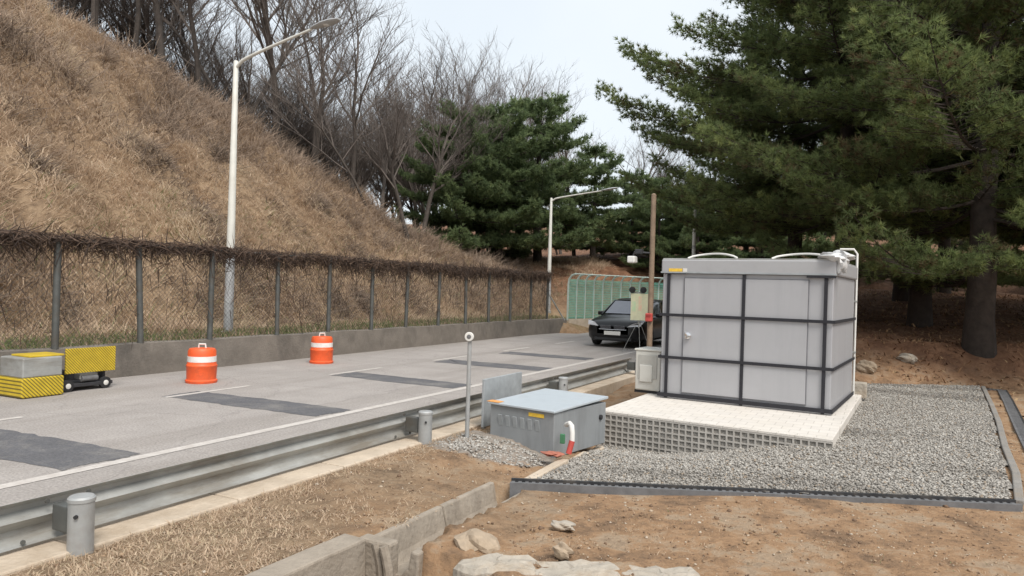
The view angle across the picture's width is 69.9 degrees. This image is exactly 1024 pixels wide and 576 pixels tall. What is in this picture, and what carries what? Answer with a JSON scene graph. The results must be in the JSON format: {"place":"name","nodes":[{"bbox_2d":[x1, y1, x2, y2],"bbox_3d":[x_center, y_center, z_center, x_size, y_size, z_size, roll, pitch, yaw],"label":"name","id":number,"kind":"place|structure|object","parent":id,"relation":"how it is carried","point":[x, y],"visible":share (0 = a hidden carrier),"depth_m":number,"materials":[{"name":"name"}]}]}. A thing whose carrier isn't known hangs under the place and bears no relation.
{"place":"outdoors","nodes":[
{"label":"outdoors","id":0,"kind":"place"},
{"bbox_2d":[0,333,661,505],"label":"road","id":1,"kind":"structure","parent":0,"point":[141,414],"depth_m":11.78,"materials":[{"name":"concrete"}]},
{"bbox_2d":[0,352,63,398],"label":"barrier box","id":2,"kind":"object","parent":1,"relation":"on","point":[30,375],"visible":1,"depth_m":11.54,"materials":[{"name":"metal"}]},
{"bbox_2d":[0,429,139,470],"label":"road patch","id":3,"kind":"object","parent":1,"relation":"on","point":[51,452],"visible":1,"depth_m":8.06,"materials":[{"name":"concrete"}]},
{"bbox_2d":[62,346,115,391],"bbox_3d":[-7.452,1.367,12.593,0.620,0.725,0.920,2,0,27],"label":"barrier cart","id":4,"kind":"object","parent":1,"relation":"on","point":[89,366],"visible":0.87,"depth_m":12.46,"materials":[{"name":"metal"}]},
{"bbox_2d":[185,343,217,383],"bbox_3d":[-5.846,1.409,13.798,0.570,0.736,0.570,2,0,4],"label":"traffic drum","id":5,"kind":"object","parent":1,"relation":"on","point":[201,366],"visible":1,"depth_m":13.58,"materials":[{"name":"orange plastic"}]},
{"bbox_2d":[164,391,348,415],"bbox_3d":[-4.116,1.825,11.645,3.370,0.001,0.843,2,0,27],"label":"road patch","id":6,"kind":"object","parent":1,"relation":"on","point":[274,405],"visible":1,"depth_m":11.55,"materials":[{"name":"grey asphalt"}]},
{"bbox_2d":[0,318,566,377],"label":"retaining wall","id":7,"kind":"structure","parent":1,"relation":"on","point":[152,357],"depth_m":18.13,"materials":[{"name":"concrete"}]},
{"bbox_2d":[0,234,564,349],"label":"chain link fence","id":8,"kind":"object","parent":7,"relation":"on","point":[56,310],"visible":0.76,"depth_m":16.90,"materials":[{"name":"metal"}]},
{"bbox_2d":[0,217,554,348],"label":"dead vines","id":9,"kind":"object","parent":8,"relation":"hanging from","point":[269,258],"visible":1,"depth_m":16.59,"materials":[{"name":"brown plant"}]},
{"bbox_2d":[309,333,333,363],"bbox_3d":[-4.601,1.446,17.706,0.570,0.736,0.570,2,0,-36],"label":"traffic drum","id":10,"kind":"object","parent":1,"relation":"on","point":[321,350],"visible":1,"depth_m":17.49,"materials":[{"name":"orange plastic"}]},
{"bbox_2d":[0,341,660,488],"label":"road markings","id":11,"kind":"object","parent":1,"relation":"on","point":[30,480],"visible":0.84,"depth_m":9.43,"materials":[{"name":"paint"}]},
{"bbox_2d":[333,372,465,387],"bbox_3d":[-2.279,1.879,15.007,3.117,0.001,0.878,2,0,27],"label":"road patch","id":12,"kind":"object","parent":1,"relation":"on","point":[405,380],"visible":0.9,"depth_m":14.96,"materials":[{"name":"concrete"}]},
{"bbox_2d":[435,359,550,370],"bbox_3d":[-0.487,1.932,18.391,3.117,0.001,0.966,2,0,27],"label":"road patch","id":13,"kind":"object","parent":1,"relation":"on","point":[500,365],"visible":0.98,"depth_m":18.35,"materials":[{"name":"grey asphalt"}]},
{"bbox_2d":[588,298,662,346],"bbox_3d":[4.622,1.235,27.406,2.419,1.697,5.269,2,0,27],"label":"parked car","id":14,"kind":"object","parent":1,"relation":"on","point":[613,322],"visible":0.66,"depth_m":25.42,"materials":[{"name":"black paint"}]},
{"bbox_2d":[622,287,647,351],"bbox_3d":[3.998,1.018,22.980,0.951,2.109,0.824,2,0,3],"label":"portable sign","id":15,"kind":"object","parent":1,"relation":"on","point":[639,306],"visible":0.87,"depth_m":23.04,"materials":[{"name":"metal"}]},
{"bbox_2d":[0,0,1023,575],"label":"ground","id":16,"kind":"structure","parent":0,"point":[446,558],"depth_m":6.09,"materials":[{"name":"brown soil"}]},
{"bbox_2d":[133,0,140,52],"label":"bare tree","id":17,"kind":"object","parent":16,"relation":"on","point":[137,23],"visible":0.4,"depth_m":30.22,"materials":[{"name":"brown plant"}]},
{"bbox_2d":[78,0,215,54],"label":"bare tree","id":18,"kind":"object","parent":16,"relation":"on","point":[119,34],"visible":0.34,"depth_m":34.35,"materials":[{"name":"brown plant"}]},
{"bbox_2d":[87,0,224,56],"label":"bare tree","id":19,"kind":"object","parent":16,"relation":"on","point":[142,34],"visible":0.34,"depth_m":34.39,"materials":[{"name":"brown plant"}]},
{"bbox_2d":[103,0,210,58],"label":"bare tree","id":20,"kind":"object","parent":16,"relation":"on","point":[148,31],"visible":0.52,"depth_m":33.94,"materials":[{"name":"brown plant"}]},
{"bbox_2d":[151,0,165,65],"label":"bare tree","id":21,"kind":"object","parent":16,"relation":"on","point":[159,32],"visible":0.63,"depth_m":30.75,"materials":[{"name":"brown plant"}]},
{"bbox_2d":[169,0,209,93],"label":"bare tree","id":22,"kind":"object","parent":16,"relation":"on","point":[191,28],"visible":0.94,"depth_m":31.17,"materials":[{"name":"brown plant"}]},
{"bbox_2d":[147,25,231,90],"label":"bare tree","id":23,"kind":"object","parent":16,"relation":"on","point":[200,54],"visible":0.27,"depth_m":37.03,"materials":[{"name":"brown plant"}]},
{"bbox_2d":[140,40,242,100],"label":"bare tree","id":24,"kind":"object","parent":16,"relation":"on","point":[215,75],"visible":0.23,"depth_m":35.07,"materials":[{"name":"brown plant"}]},
{"bbox_2d":[115,0,273,98],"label":"bare tree","id":25,"kind":"object","parent":16,"relation":"on","point":[181,44],"visible":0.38,"depth_m":36.70,"materials":[{"name":"brown plant"}]},
{"bbox_2d":[184,9,305,124],"bbox_3d":[-14.069,-8.726,39.176,6.361,11.914,8.611,2,0,-9],"label":"bare tree","id":26,"kind":"object","parent":16,"relation":"on","point":[241,84],"visible":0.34,"depth_m":37.59,"materials":[{"name":"grey plant"}]},
{"bbox_2d":[195,10,301,125],"bbox_3d":[-13.597,-9.353,38.243,6.536,10.340,6.795,2,0,-20],"label":"bare tree","id":27,"kind":"object","parent":16,"relation":"on","point":[241,74],"visible":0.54,"depth_m":37.31,"materials":[{"name":"grey plant"}]},
{"bbox_2d":[224,0,290,145],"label":"bare tree","id":28,"kind":"object","parent":16,"relation":"on","point":[259,7],"visible":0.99,"depth_m":31.05,"materials":[{"name":"grey plant"}]},
{"bbox_2d":[8,426,513,575],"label":"dry turf","id":29,"kind":"structure","parent":16,"relation":"on","point":[187,544],"depth_m":4.65,"materials":[{"name":"brown plant"}]},
{"bbox_2d":[0,305,560,349],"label":"verge grass","id":30,"kind":"structure","parent":16,"relation":"on","point":[73,341],"depth_m":17.50,"materials":[{"name":"plant"}]},
{"bbox_2d":[221,18,340,333],"bbox_3d":[-5.586,-2.475,17.534,3.410,7.517,0.320,2,0,27],"label":"street lamp","id":31,"kind":"object","parent":16,"relation":"on","point":[233,163],"visible":0.8,"depth_m":18.15,"materials":[{"name":"metal"}]},
{"bbox_2d":[245,55,350,146],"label":"bare tree","id":32,"kind":"object","parent":16,"relation":"on","point":[292,136],"visible":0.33,"depth_m":38.71,"materials":[{"name":"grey plant"}]},
{"bbox_2d":[265,93,342,159],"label":"bare tree","id":33,"kind":"object","parent":16,"relation":"on","point":[303,126],"visible":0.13,"depth_m":38.55,"materials":[{"name":"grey plant"}]},
{"bbox_2d":[250,61,360,182],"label":"bare tree","id":34,"kind":"object","parent":16,"relation":"on","point":[323,127],"visible":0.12,"depth_m":41.05,"materials":[{"name":"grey plant"}]},
{"bbox_2d":[215,22,400,156],"bbox_3d":[-10.980,-8.425,39.229,9.072,12.122,8.267,2,0,17],"label":"bare tree","id":35,"kind":"object","parent":16,"relation":"on","point":[305,101],"visible":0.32,"depth_m":38.61,"materials":[{"name":"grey plant"}]},
{"bbox_2d":[0,0,617,341],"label":"dry grass","id":36,"kind":"structure","parent":16,"relation":"on","point":[12,127],"depth_m":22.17,"materials":[{"name":"brown plant"}]},
{"bbox_2d":[0,371,634,575],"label":"kerb","id":37,"kind":"structure","parent":16,"relation":"on","point":[14,561],"depth_m":5.55,"materials":[{"name":"concrete"}]},
{"bbox_2d":[0,357,635,556],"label":"guardrail","id":38,"kind":"object","parent":37,"relation":"on","point":[77,515],"visible":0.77,"depth_m":5.60,"materials":[{"name":"metal"}]},
{"bbox_2d":[245,534,398,575],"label":"pit wall","id":39,"kind":"structure","parent":16,"relation":"on","point":[346,555],"depth_m":4.46,"materials":[{"name":"concrete"}]},
{"bbox_2d":[243,0,401,168],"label":"bare tree","id":40,"kind":"object","parent":16,"relation":"on","point":[316,134],"visible":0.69,"depth_m":33.08,"materials":[{"name":"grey plant"}]},
{"bbox_2d":[307,87,361,178],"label":"bare tree","id":41,"kind":"object","parent":16,"relation":"on","point":[331,141],"visible":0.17,"depth_m":41.72,"materials":[{"name":"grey plant"}]},
{"bbox_2d":[273,0,422,195],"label":"bare tree","id":42,"kind":"object","parent":16,"relation":"on","point":[354,153],"visible":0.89,"depth_m":32.18,"materials":[{"name":"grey plant"}]},
{"bbox_2d":[244,15,454,217],"bbox_3d":[-7.434,-7.158,33.781,5.623,8.924,11.650,2,0,30],"label":"bare tree","id":43,"kind":"object","parent":16,"relation":"on","point":[327,119],"visible":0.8,"depth_m":32.30,"materials":[{"name":"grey plant"}]},
{"bbox_2d":[299,95,409,189],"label":"bare tree","id":44,"kind":"object","parent":16,"relation":"on","point":[345,173],"visible":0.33,"depth_m":43.18,"materials":[{"name":"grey plant"}]},
{"bbox_2d":[299,114,455,219],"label":"bare tree","id":45,"kind":"object","parent":16,"relation":"on","point":[407,187],"visible":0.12,"depth_m":44.38,"materials":[{"name":"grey plant"}]},
{"bbox_2d":[325,68,435,239],"bbox_3d":[-5.632,-6.273,34.053,5.125,8.866,5.576,2,0,25],"label":"bare tree","id":46,"kind":"object","parent":16,"relation":"on","point":[391,166],"visible":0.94,"depth_m":33.91,"materials":[{"name":"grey plant"}]},
{"bbox_2d":[334,85,436,221],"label":"bare tree","id":47,"kind":"object","parent":16,"relation":"on","point":[376,186],"visible":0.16,"depth_m":45.85,"materials":[{"name":"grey plant"}]},
{"bbox_2d":[336,62,452,228],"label":"bare tree","id":48,"kind":"object","parent":16,"relation":"on","point":[410,184],"visible":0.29,"depth_m":42.81,"materials":[{"name":"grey plant"}]},
{"bbox_2d":[350,146,451,225],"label":"bare tree","id":49,"kind":"object","parent":16,"relation":"on","point":[390,199],"visible":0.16,"depth_m":44.40,"materials":[{"name":"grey plant"}]},
{"bbox_2d":[363,95,453,229],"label":"bare tree","id":50,"kind":"object","parent":16,"relation":"on","point":[417,188],"visible":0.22,"depth_m":43.79,"materials":[{"name":"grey plant"}]},
{"bbox_2d":[359,35,526,230],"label":"bare tree","id":51,"kind":"object","parent":16,"relation":"on","point":[474,75],"visible":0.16,"depth_m":51.29,"materials":[{"name":"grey plant"}]},
{"bbox_2d":[371,482,519,575],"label":"concrete drain","id":52,"kind":"object","parent":16,"relation":"on","point":[431,524],"visible":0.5,"depth_m":5.26,"materials":[{"name":"grey concrete"}]},
{"bbox_2d":[383,49,513,234],"bbox_3d":[-3.450,-6.784,36.997,5.278,9.850,7.157,2,0,37],"label":"bare tree","id":53,"kind":"object","parent":16,"relation":"on","point":[458,152],"visible":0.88,"depth_m":36.72,"materials":[{"name":"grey plant"}]},
{"bbox_2d":[390,21,511,230],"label":"bare tree","id":54,"kind":"object","parent":16,"relation":"on","point":[449,84],"visible":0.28,"depth_m":47.84,"materials":[{"name":"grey plant"}]},
{"bbox_2d":[392,97,540,251],"bbox_3d":[-2.922,-5.803,40.104,8.079,8.821,9.036,2,0,-23],"label":"pine tree","id":55,"kind":"object","parent":16,"relation":"on","point":[458,195],"visible":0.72,"depth_m":38.49,"materials":[{"name":"green plant"}]},
{"bbox_2d":[454,528,499,553],"bbox_3d":[-0.225,1.673,4.750,0.309,0.209,0.314,2,0,-6],"label":"stone","id":56,"kind":"object","parent":16,"relation":"on","point":[479,540],"visible":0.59,"depth_m":4.66,"materials":[{"name":"beige stone"}]},
{"bbox_2d":[434,434,544,466],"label":"gravel","id":57,"kind":"structure","parent":16,"relation":"on","point":[465,444],"depth_m":7.58,"materials":[{"name":"grey gravel"}]},
{"bbox_2d":[465,332,473,437],"bbox_3d":[-0.476,1.067,7.936,0.100,1.180,0.083,2,0,7],"label":"marker post","id":58,"kind":"object","parent":57,"relation":"on","point":[469,337],"visible":0.94,"depth_m":7.93,"materials":[{"name":"white metal"}]},
{"bbox_2d":[453,553,536,575],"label":"rubble slab","id":59,"kind":"object","parent":16,"relation":"on","point":[487,564],"depth_m":4.35,"materials":[{"name":"stone"}]},
{"bbox_2d":[423,96,574,259],"bbox_3d":[-0.450,-5.976,41.667,8.977,9.801,10.041,2,0,-3],"label":"pine tree","id":60,"kind":"object","parent":16,"relation":"on","point":[519,248],"visible":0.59,"depth_m":39.80,"materials":[{"name":"green plant"}]},
{"bbox_2d":[481,372,521,428],"bbox_3d":[-0.127,1.372,8.950,0.055,0.610,1.000,2,0,27],"label":"upright panel","id":61,"kind":"object","parent":16,"relation":"on","point":[501,386],"visible":0.66,"depth_m":8.77,"materials":[{"name":"metal"}]},
{"bbox_2d":[442,33,585,250],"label":"bare tree","id":62,"kind":"object","parent":16,"relation":"on","point":[501,87],"visible":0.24,"depth_m":51.03,"materials":[{"name":"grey plant"}]},
{"bbox_2d":[474,65,591,231],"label":"bare tree","id":63,"kind":"object","parent":16,"relation":"on","point":[548,96],"visible":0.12,"depth_m":54.01,"materials":[{"name":"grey plant"}]},
{"bbox_2d":[48,431,1023,575],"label":"pebbles","id":64,"kind":"object","parent":16,"relation":"on","point":[630,509],"visible":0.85,"depth_m":5.21,"materials":[{"name":"gravel"}]},
{"bbox_2d":[458,89,627,262],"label":"pine tree","id":65,"kind":"object","parent":16,"relation":"on","point":[553,106],"visible":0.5,"depth_m":41.83,"materials":[{"name":"green plant"}]},
{"bbox_2d":[488,388,607,457],"bbox_3d":[0.421,1.528,8.432,0.920,0.550,1.150,2,0,37],"label":"equipment cabinet","id":66,"kind":"object","parent":16,"relation":"on","point":[536,420],"visible":0.94,"depth_m":8.11,"materials":[{"name":"grey metal"}]},
{"bbox_2d":[560,421,574,453],"bbox_3d":[0.558,1.541,7.579,0.133,0.328,0.222,2,0,-17],"label":"drain pipe","id":67,"kind":"object","parent":66,"relation":"attached to","point":[570,424],"visible":1,"depth_m":7.50,"materials":[{"name":"white plastic"}]},
{"bbox_2d":[552,541,574,559],"bbox_3d":[0.315,1.624,4.526,0.143,0.117,0.108,2,0,27],"label":"stone","id":68,"kind":"object","parent":16,"relation":"on","point":[562,550],"visible":0.99,"depth_m":4.49,"materials":[{"name":"beige stone"}]},
{"bbox_2d":[525,446,603,478],"bbox_3d":[0.612,1.877,7.637,0.154,0.285,2.369,2,0,23],"label":"edging strip","id":69,"kind":"object","parent":16,"relation":"on","point":[551,466],"visible":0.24,"depth_m":7.12,"materials":[{"name":"concrete"}]},
{"bbox_2d":[533,100,601,255],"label":"bare tree","id":70,"kind":"object","parent":16,"relation":"on","point":[566,191],"visible":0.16,"depth_m":48.87,"materials":[{"name":"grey plant"}]},
{"bbox_2d":[535,559,619,575],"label":"rubble slab","id":71,"kind":"object","parent":16,"relation":"on","point":[580,567],"depth_m":4.33,"materials":[{"name":"stone"}]},
{"bbox_2d":[546,187,617,312],"bbox_3d":[3.396,-1.787,36.180,3.660,6.267,0.320,2,0,27],"label":"street lamp","id":72,"kind":"object","parent":16,"relation":"on","point":[550,242],"visible":0.87,"depth_m":36.85,"materials":[{"name":"metal"}]},
{"bbox_2d":[541,141,650,258],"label":"pine tree","id":73,"kind":"object","parent":16,"relation":"on","point":[602,247],"visible":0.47,"depth_m":45.83,"materials":[{"name":"green plant"}]},
{"bbox_2d":[566,273,662,327],"bbox_3d":[9.098,0.884,37.462,15.277,2.773,2.177,2,0,-26],"label":"green fence","id":74,"kind":"object","parent":16,"relation":"on","point":[583,321],"visible":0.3,"depth_m":34.93,"materials":[{"name":"green mesh"},{"name":"green painted steel"}]},
{"bbox_2d":[587,168,664,255],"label":"pine tree","id":75,"kind":"object","parent":16,"relation":"on","point":[633,202],"visible":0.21,"depth_m":49.36,"materials":[{"name":"green plant"}]},
{"bbox_2d":[600,110,691,231],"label":"bare tree","id":76,"kind":"object","parent":16,"relation":"on","point":[662,151],"visible":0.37,"depth_m":53.21,"materials":[{"name":"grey plant"}]},
{"bbox_2d":[647,193,655,346],"bbox_3d":[3.045,-0.140,15.998,0.124,3.860,0.121,2,0,27],"label":"brown pole","id":77,"kind":"object","parent":16,"relation":"on","point":[651,269],"visible":0.79,"depth_m":15.95,"materials":[{"name":"brown wood"}]},
{"bbox_2d":[618,190,699,273],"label":"pine tree","id":78,"kind":"object","parent":16,"relation":"on","point":[645,229],"visible":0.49,"depth_m":45.18,"materials":[{"name":"green plant"}]},
{"bbox_2d":[622,565,699,575],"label":"rubble slab","id":79,"kind":"object","parent":16,"relation":"on","point":[655,570],"depth_m":4.31,"materials":[{"name":"stone"}]},
{"bbox_2d":[655,183,723,259],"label":"pine tree","id":80,"kind":"object","parent":16,"relation":"on","point":[667,222],"visible":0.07,"depth_m":46.86,"materials":[{"name":"green plant"}]},
{"bbox_2d":[654,192,741,274],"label":"pine tree","id":81,"kind":"object","parent":16,"relation":"on","point":[685,244],"visible":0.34,"depth_m":43.07,"materials":[{"name":"green plant"}]},
{"bbox_2d":[606,393,862,445],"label":"paving slab","id":82,"kind":"structure","parent":16,"relation":"on","point":[833,425],"depth_m":9.34,"materials":[{"name":"beige concrete"}]},
{"bbox_2d":[634,346,660,393],"bbox_3d":[2.212,1.266,11.290,0.505,0.670,0.543,2,0,31],"label":"electrical box","id":83,"kind":"object","parent":82,"relation":"on","point":[648,371],"visible":0.77,"depth_m":11.09,"materials":[{"name":"beige plastic"}]},
{"bbox_2d":[597,411,832,452],"bbox_3d":[2.291,1.868,8.677,2.794,0.522,0.056,2,0,33],"label":"lattice facing","id":84,"kind":"object","parent":82,"relation":"attached to","point":[648,433],"visible":0.48,"depth_m":8.80,"materials":[{"name":"concrete"}]},
{"bbox_2d":[657,258,857,414],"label":"storage shed","id":85,"kind":"structure","parent":82,"relation":"on","point":[776,334],"depth_m":10.06,"materials":[{"name":"silver metal"}]},
{"bbox_2d":[681,277,741,398],"bbox_3d":[2.802,0.688,10.292,0.851,1.664,0.090,2,0,31],"label":"door","id":86,"kind":"structure","parent":85,"relation":"in","point":[708,338],"depth_m":10.31,"materials":[{"name":"silver metal"}]},
{"bbox_2d":[742,278,809,405],"bbox_3d":[3.546,0.711,9.881,0.841,1.664,0.020,2,0,31],"label":"door","id":87,"kind":"structure","parent":85,"relation":"in","point":[774,342],"depth_m":9.86,"materials":[{"name":"silver metal"}]},
{"bbox_2d":[817,249,855,273],"bbox_3d":[4.247,-0.346,9.620,0.484,0.322,0.462,2,0,-17],"label":"crumpled sheet","id":88,"kind":"object","parent":85,"relation":"on","point":[842,258],"visible":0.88,"depth_m":9.45,"materials":[{"name":"white plastic"}]},
{"bbox_2d":[840,248,858,395],"bbox_3d":[5.311,0.539,11.595,0.270,2.338,0.050,2,0,27],"label":"conduit pipe","id":89,"kind":"object","parent":85,"relation":"attached to","point":[854,340],"visible":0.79,"depth_m":11.53,"materials":[{"name":"white plastic"}]},
{"bbox_2d":[594,0,910,256],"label":"pine tree","id":90,"kind":"object","parent":16,"relation":"on","point":[707,225],"visible":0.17,"depth_m":24.42,"materials":[{"name":"green plant"}]},
{"bbox_2d":[712,235,802,258],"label":"pine tree","id":91,"kind":"object","parent":16,"relation":"on","point":[750,242],"visible":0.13,"depth_m":43.61,"materials":[{"name":"green plant"}]},
{"bbox_2d":[509,478,1022,511],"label":"trench edging","id":92,"kind":"object","parent":16,"relation":"on","point":[517,485],"visible":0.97,"depth_m":6.16,"materials":[{"name":"black plastic"}]},
{"bbox_2d":[613,0,1023,253],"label":"pine tree","id":93,"kind":"object","parent":16,"relation":"on","point":[763,120],"visible":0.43,"depth_m":20.23,"materials":[{"name":"green plant"}]},
{"bbox_2d":[630,287,1023,416],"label":"leaf litter","id":94,"kind":"object","parent":16,"relation":"on","point":[947,323],"visible":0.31,"depth_m":18.76,"materials":[{"name":"brown plant"}]},
{"bbox_2d":[802,143,894,253],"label":"pine tree","id":95,"kind":"object","parent":16,"relation":"on","point":[820,240],"visible":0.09,"depth_m":43.59,"materials":[{"name":"green plant"}]},
{"bbox_2d":[678,0,1023,327],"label":"pine tree","id":96,"kind":"object","parent":16,"relation":"on","point":[920,310],"visible":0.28,"depth_m":17.93,"materials":[{"name":"green plant"}]},
{"bbox_2d":[694,0,1023,357],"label":"pine tree","id":97,"kind":"object","parent":16,"relation":"on","point":[981,265],"visible":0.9,"depth_m":14.61,"materials":[{"name":"green plant"}]},
{"bbox_2d":[756,21,1023,301],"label":"pine tree","id":98,"kind":"object","parent":16,"relation":"on","point":[900,294],"depth_m":25.77,"materials":[{"name":"green plant"}]},
{"bbox_2d":[818,229,968,293],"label":"pine tree","id":99,"kind":"object","parent":16,"relation":"on","point":[946,244],"depth_m":29.20,"materials":[{"name":"green plant"}]},
{"bbox_2d":[876,237,1023,290],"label":"pine tree","id":100,"kind":"object","parent":16,"relation":"on","point":[1000,282],"visible":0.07,"depth_m":39.60,"materials":[{"name":"green plant"}]},
{"bbox_2d":[880,7,1023,246],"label":"pine tree","id":101,"kind":"object","parent":16,"relation":"on","point":[1018,241],"visible":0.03,"depth_m":21.96,"materials":[{"name":"green plant"}]},
{"bbox_2d":[981,386,1023,504],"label":"edging strip","id":102,"kind":"object","parent":16,"relation":"on","point":[1018,494],"visible":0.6,"depth_m":7.84,"materials":[{"name":"grey concrete"}]},
{"bbox_2d":[981,388,1023,448],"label":"trench edging","id":103,"kind":"object","parent":16,"relation":"on","point":[1015,416],"visible":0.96,"depth_m":10.89,"materials":[{"name":"grey concrete"}]},
{"bbox_2d":[63,0,1021,223],"label":"sky","id":104,"kind":"structure","parent":0,"point":[580,34],"materials":[{"name":"white"}]},
{"bbox_2d":[485,506,1023,575],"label":"sparse grass","id":105,"kind":"structure","parent":0,"point":[763,539],"depth_m":4.98,"materials":[{"name":"brown plant"}]},
{"bbox_2d":[529,383,1012,498],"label":"gravel","id":106,"kind":"structure","parent":0,"point":[661,471],"depth_m":7.53,"materials":[{"name":"grey gravel"}]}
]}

